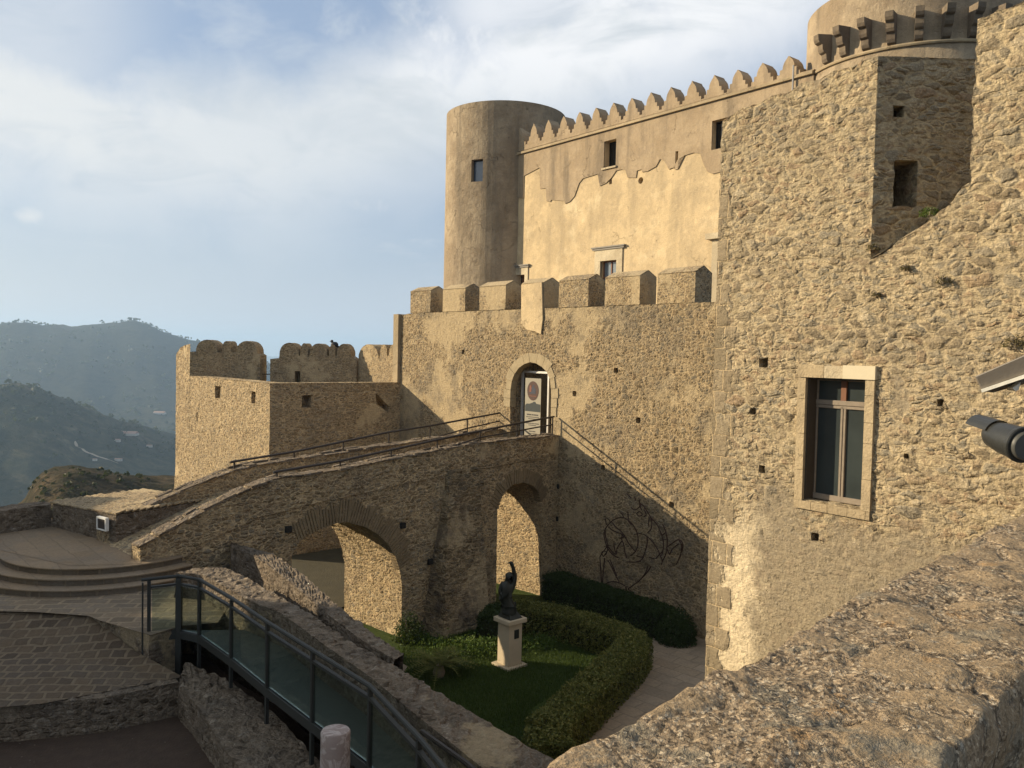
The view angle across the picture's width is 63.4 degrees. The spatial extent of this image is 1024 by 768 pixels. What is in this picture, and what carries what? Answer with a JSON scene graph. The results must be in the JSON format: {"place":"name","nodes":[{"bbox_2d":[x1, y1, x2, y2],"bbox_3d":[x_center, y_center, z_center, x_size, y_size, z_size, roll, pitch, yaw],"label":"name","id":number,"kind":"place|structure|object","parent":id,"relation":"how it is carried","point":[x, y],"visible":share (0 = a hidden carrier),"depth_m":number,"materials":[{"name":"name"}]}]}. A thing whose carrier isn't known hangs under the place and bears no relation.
{"place":"outdoors","nodes":[
{"label":"outdoors","id":0,"kind":"place"},
{"bbox_2d":[0,527,140,565],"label":"terrace","id":1,"kind":"structure","parent":0,"point":[59,545],"depth_m":18.12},
{"bbox_2d":[0,611,179,706],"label":"cobbled slope","id":2,"kind":"structure","parent":0,"point":[47,657],"depth_m":13.84,"materials":[{"name":"grey stone"}]},
{"bbox_2d":[74,441,116,462],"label":"valley track","id":3,"kind":"structure","parent":0,"point":[76,444],"depth_m":951.50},
{"bbox_2d":[0,567,223,634],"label":"paving","id":4,"kind":"structure","parent":0,"point":[124,610],"depth_m":15.35,"materials":[{"name":"grey stone"}]},
{"bbox_2d":[0,550,192,596],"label":"curved steps","id":5,"kind":"structure","parent":4,"relation":"on","point":[23,575],"depth_m":16.52,"materials":[{"name":"grey stone"}]},
{"bbox_2d":[0,320,278,507],"bbox_3d":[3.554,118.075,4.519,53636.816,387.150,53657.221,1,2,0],"label":"hills","id":6,"kind":"structure","parent":0,"point":[25,462],"depth_m":1724.19,"materials":[{"name":"green plant"}]},
{"bbox_2d":[27,466,150,508],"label":"hillside scrub","id":7,"kind":"object","parent":6,"relation":"on","point":[106,473],"visible":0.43,"depth_m":147.92,"materials":[{"name":"green plant"}]},
{"bbox_2d":[123,431,138,435],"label":"farmhouse","id":8,"kind":"object","parent":6,"relation":"on","point":[132,433],"visible":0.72,"depth_m":1059.62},
{"bbox_2d":[0,317,269,493],"bbox_3d":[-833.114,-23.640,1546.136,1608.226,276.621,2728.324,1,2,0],"label":"woods","id":9,"kind":"object","parent":6,"relation":"on","point":[70,418],"visible":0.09,"depth_m":1128.34,"materials":[{"name":"green plant"}]},
{"bbox_2d":[153,411,165,414],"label":"farmhouse","id":10,"kind":"object","parent":6,"relation":"on","point":[160,412],"visible":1,"depth_m":1858.35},
{"bbox_2d":[0,653,319,767],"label":"pit ground","id":11,"kind":"structure","parent":0,"point":[146,746],"depth_m":12.26,"materials":[{"name":"soil"}]},
{"bbox_2d":[0,678,178,741],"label":"pit wall","id":12,"kind":"structure","parent":11,"relation":"on","point":[111,710],"depth_m":12.70,"materials":[{"name":"stone"}]},
{"bbox_2d":[91,617,179,686],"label":"paving edge wall","id":13,"kind":"structure","parent":11,"relation":"on","point":[159,648],"depth_m":14.24,"materials":[{"name":"grey stone"}]},
{"bbox_2d":[177,662,319,767],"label":"pit wall","id":14,"kind":"structure","parent":11,"relation":"on","point":[222,722],"depth_m":12.06,"materials":[{"name":"grey stone"}]},
{"bbox_2d":[320,724,350,767],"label":"column stub","id":15,"kind":"object","parent":11,"relation":"on","point":[335,747],"depth_m":8.64,"materials":[{"name":"stone"}]},
{"bbox_2d":[292,548,344,606],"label":"earth yard","id":16,"kind":"structure","parent":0,"point":[323,571],"depth_m":29.10,"materials":[{"name":"brown soil"}]},
{"bbox_2d":[0,0,828,357],"label":"sky","id":17,"kind":"structure","parent":0,"point":[271,174],"materials":[{"name":"blue"}]},
{"bbox_2d":[342,583,652,743],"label":"garden ground","id":18,"kind":"structure","parent":0,"point":[386,638],"depth_m":20.15,"materials":[{"name":"green plant"}]},
{"bbox_2d":[0,488,208,541],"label":"terrace wall","id":19,"kind":"structure","parent":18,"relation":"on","point":[127,513],"depth_m":19.62,"materials":[{"name":"beige stone"}]},
{"bbox_2d":[96,516,108,531],"bbox_3d":[-9.235,3.147,18.692,0.390,0.295,0.080,3,3,35],"label":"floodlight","id":20,"kind":"object","parent":19,"relation":"on","point":[102,523],"visible":1,"depth_m":18.65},
{"bbox_2d":[174,340,400,554],"bbox_3d":[-10.053,4.235,36.981,6.806,12.261,11.300,-1,3,-41],"label":"bastion","id":21,"kind":"object","parent":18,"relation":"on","point":[232,403],"visible":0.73,"depth_m":33.86,"materials":[{"name":"stone"}]},
{"bbox_2d":[329,340,338,347],"bbox_3d":[-7.847,-1.746,36.833,0.560,0.423,0.223,1,2,0],"label":"perched bird","id":22,"kind":"object","parent":21,"relation":"on","point":[334,343],"visible":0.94,"depth_m":36.77},
{"bbox_2d":[230,543,403,670],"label":"curved wall","id":23,"kind":"structure","parent":18,"relation":"on","point":[278,576],"depth_m":15.20,"materials":[{"name":"grey stone"}]},
{"bbox_2d":[96,427,559,653],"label":"ramp bridge","id":24,"kind":"structure","parent":18,"relation":"on","point":[439,538],"depth_m":22.87,"materials":[{"name":"stone"}]},
{"bbox_2d":[229,412,499,468],"bbox_3d":[-3.702,1.660,25.426,0.061,1.196,10.982,3,3,40],"label":"handrail","id":25,"kind":"object","parent":24,"relation":"on","point":[300,450],"visible":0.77,"depth_m":24.94,"materials":[{"name":"brown metal"}]},
{"bbox_2d":[272,416,554,476],"bbox_3d":[-2.131,1.710,23.310,0.061,1.212,10.306,3,3,43],"label":"handrail","id":26,"kind":"object","parent":24,"relation":"on","point":[369,454],"visible":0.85,"depth_m":23.35,"materials":[{"name":"brown metal"}]},
{"bbox_2d":[174,567,553,767],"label":"walkway wall","id":27,"kind":"structure","parent":18,"relation":"on","point":[476,741],"depth_m":11.43,"materials":[{"name":"stone"}]},
{"bbox_2d":[183,630,422,767],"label":"walkway deck","id":28,"kind":"structure","parent":27,"relation":"on","point":[289,677],"depth_m":11.90,"materials":[{"name":"glass"}]},
{"bbox_2d":[141,574,447,767],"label":"glass railing","id":29,"kind":"object","parent":28,"relation":"on","point":[178,635],"visible":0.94,"depth_m":11.85,"materials":[{"name":"black metal"}]},
{"bbox_2d":[420,729,475,767],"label":"handrail","id":30,"kind":"object","parent":27,"relation":"attached to","point":[448,750],"depth_m":9.22,"materials":[{"name":"grey metal"}]},
{"bbox_2d":[392,609,424,645],"bbox_3d":[-2.765,6.490,22.252,0.906,0.872,0.963,1,2,0],"label":"bush","id":31,"kind":"object","parent":18,"relation":"on","point":[407,621],"visible":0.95,"depth_m":22.09,"materials":[{"name":"green plant"}]},
{"bbox_2d":[403,645,481,687],"bbox_3d":[-1.852,6.671,19.835,1.997,0.822,2.280,2,2,19],"label":"palm plant","id":32,"kind":"object","parent":18,"relation":"on","point":[438,670],"visible":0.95,"depth_m":19.74,"materials":[{"name":"green plant"}]},
{"bbox_2d":[390,628,570,662],"bbox_3d":[-0.671,6.775,21.704,5.320,0.380,2.403,1,2,0],"label":"ground cover","id":33,"kind":"object","parent":18,"relation":"on","point":[470,643],"visible":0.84,"depth_m":21.78,"materials":[{"name":"green plant"}]},
{"bbox_2d":[475,599,500,640],"bbox_3d":[-0.411,6.473,22.672,0.962,0.958,1.392,2,2,13],"label":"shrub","id":34,"kind":"object","parent":18,"relation":"on","point":[486,623],"visible":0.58,"depth_m":22.14,"materials":[{"name":"green plant"}]},
{"bbox_2d":[491,615,526,671],"bbox_3d":[-0.056,6.403,20.638,0.640,1.220,0.640,-1,3,-41],"label":"pedestal","id":35,"kind":"object","parent":18,"relation":"on","point":[509,645],"visible":0.87,"depth_m":20.48,"materials":[{"name":"stone"}]},
{"bbox_2d":[498,561,521,620],"bbox_3d":[-0.091,5.086,20.579,0.580,1.414,0.578,0,3,-33],"label":"statue","id":36,"kind":"object","parent":35,"relation":"on","point":[508,610],"visible":1,"depth_m":20.47,"materials":[{"name":"brown metal"}]},
{"bbox_2d":[392,265,715,639],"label":"gate wall","id":37,"kind":"structure","parent":18,"relation":"on","point":[624,361],"depth_m":25.64,"materials":[{"name":"stone"}]},
{"bbox_2d":[524,378,540,434],"bbox_3d":[0.707,0.861,28.281,0.160,2.114,0.852,-1,3,-41],"label":"banner","id":38,"kind":"object","parent":37,"relation":"on","point":[532,398],"visible":0.92,"depth_m":28.27,"materials":[{"name":"white fabric"}]},
{"bbox_2d":[520,364,550,434],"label":"barred gate","id":39,"kind":"structure","parent":37,"relation":"attached to","point":[523,400],"depth_m":28.55,"materials":[{"name":"metal"}]},
{"bbox_2d":[599,493,683,594],"bbox_3d":[3.796,4.831,24.284,0.378,3.152,3.154,-1,3,-41],"label":"wire sculpture","id":40,"kind":"object","parent":37,"relation":"attached to","point":[615,553],"visible":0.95,"depth_m":24.30,"materials":[{"name":"black metal"}]},
{"bbox_2d":[513,597,653,759],"bbox_3d":[1.678,6.638,19.401,3.800,0.973,9.012,1,2,0],"label":"hedge","id":41,"kind":"object","parent":18,"relation":"on","point":[579,708],"visible":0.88,"depth_m":18.66,"materials":[{"name":"green plant"}]},
{"bbox_2d":[541,568,675,637],"bbox_3d":[2.771,6.435,24.737,1.030,1.021,4.822,-1,3,-41],"label":"hedge","id":42,"kind":"object","parent":18,"relation":"on","point":[642,613],"visible":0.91,"depth_m":24.39,"materials":[{"name":"green plant"}]},
{"bbox_2d":[653,604,697,648],"bbox_3d":[4.487,6.557,22.616,1.252,1.043,1.228,1,2,0],"label":"shrub","id":43,"kind":"object","parent":18,"relation":"on","point":[676,626],"visible":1,"depth_m":22.34,"materials":[{"name":"green plant"}]},
{"bbox_2d":[704,1,1023,677],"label":"rubble wall","id":44,"kind":"structure","parent":18,"relation":"on","point":[853,455],"depth_m":14.23,"materials":[{"name":"beige stone"}]},
{"bbox_2d":[794,364,876,520],"bbox_3d":[5.789,0.976,14.677,0.415,2.620,1.464,0,3,-38],"label":"window","id":45,"kind":"structure","parent":44,"relation":"in","point":[834,460],"depth_m":14.82,"materials":[{"name":"beige stone"}]},
{"bbox_2d":[866,243,880,250],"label":"dry tuft","id":46,"kind":"object","parent":44,"relation":"attached to","point":[871,246],"visible":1,"depth_m":13.93,"materials":[{"name":"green plant"}]},
{"bbox_2d":[871,292,880,296],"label":"dry tuft","id":47,"kind":"object","parent":44,"relation":"attached to","point":[875,294],"visible":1,"depth_m":13.90,"materials":[{"name":"brown plant"}]},
{"bbox_2d":[899,265,910,270],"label":"dry tuft","id":48,"kind":"object","parent":44,"relation":"attached to","point":[904,267],"visible":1,"depth_m":13.50,"materials":[{"name":"brown plant"}]},
{"bbox_2d":[919,206,938,217],"bbox_3d":[6.802,-2.808,13.491,0.336,0.174,0.325,3,3,32],"label":"plant tuft","id":49,"kind":"object","parent":44,"relation":"on","point":[929,211],"depth_m":13.46,"materials":[{"name":"green plant"}]},
{"bbox_2d":[934,276,951,283],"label":"dry tuft","id":50,"kind":"object","parent":44,"relation":"attached to","point":[942,280],"visible":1,"depth_m":13.02,"materials":[{"name":"brown plant"}]},
{"bbox_2d":[999,335,1023,347],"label":"dry tuft","id":51,"kind":"object","parent":44,"relation":"attached to","point":[1014,341],"visible":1,"depth_m":12.21,"materials":[{"name":"brown plant"}]},
{"bbox_2d":[587,637,705,742],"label":"garden path","id":52,"kind":"structure","parent":0,"point":[674,671],"depth_m":19.80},
{"bbox_2d":[965,414,1023,462],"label":"spotlight","id":53,"kind":"object","parent":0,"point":[1004,438],"visible":1,"depth_m":3.24,"materials":[{"name":"black metal"}]},
{"bbox_2d":[975,355,1023,392],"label":"floodlight","id":54,"kind":"object","parent":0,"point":[1009,375],"visible":1,"depth_m":3.06,"materials":[{"name":"grey metal"}]},
{"label":"wall walk","id":55,"kind":"object","parent":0,"visible":0},
{"bbox_2d":[547,513,1023,767],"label":"parapet wall","id":56,"kind":"structure","parent":55,"relation":"on","point":[923,667],"depth_m":2.64,"materials":[{"name":"stone"}]},
{"label":"courtyard ground","id":57,"kind":"structure","parent":0,"visible":0},
{"bbox_2d":[444,100,564,287],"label":"round tower","id":58,"kind":"structure","parent":57,"relation":"on","point":[481,205],"depth_m":50.05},
{"bbox_2d":[474,160,482,181],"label":"window","id":59,"kind":"structure","parent":58,"relation":"in","point":[478,165],"depth_m":50.42,"materials":[{"name":"glass"}]},
{"bbox_2d":[514,56,815,303],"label":"castle keep","id":60,"kind":"structure","parent":57,"relation":"on","point":[603,194],"depth_m":42.55,"materials":[{"name":"paint"}]},
{"bbox_2d":[514,264,529,284],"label":"window","id":61,"kind":"structure","parent":60,"relation":"in","point":[523,270],"depth_m":49.53,"materials":[{"name":"beige stone"}]},
{"bbox_2d":[591,244,625,279],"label":"window","id":62,"kind":"structure","parent":60,"relation":"in","point":[612,252],"depth_m":44.05,"materials":[{"name":"beige stone"}]},
{"bbox_2d":[601,141,616,169],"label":"window","id":63,"kind":"structure","parent":60,"relation":"in","point":[612,152],"depth_m":44.20,"materials":[{"name":"black glass"}]},
{"bbox_2d":[716,121,721,148],"bbox_3d":[9.841,-11.550,38.465,0.070,1.343,0.870,0,3,-38],"label":"window","id":64,"kind":"structure","parent":60,"relation":"in","point":[718,124],"depth_m":38.71,"materials":[{"name":"black glass"}]},
{"bbox_2d":[806,0,1023,79],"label":"round tower","id":65,"kind":"structure","parent":60,"relation":"attached to","point":[842,34],"depth_m":31.45,"materials":[{"name":"stone"}]}
]}

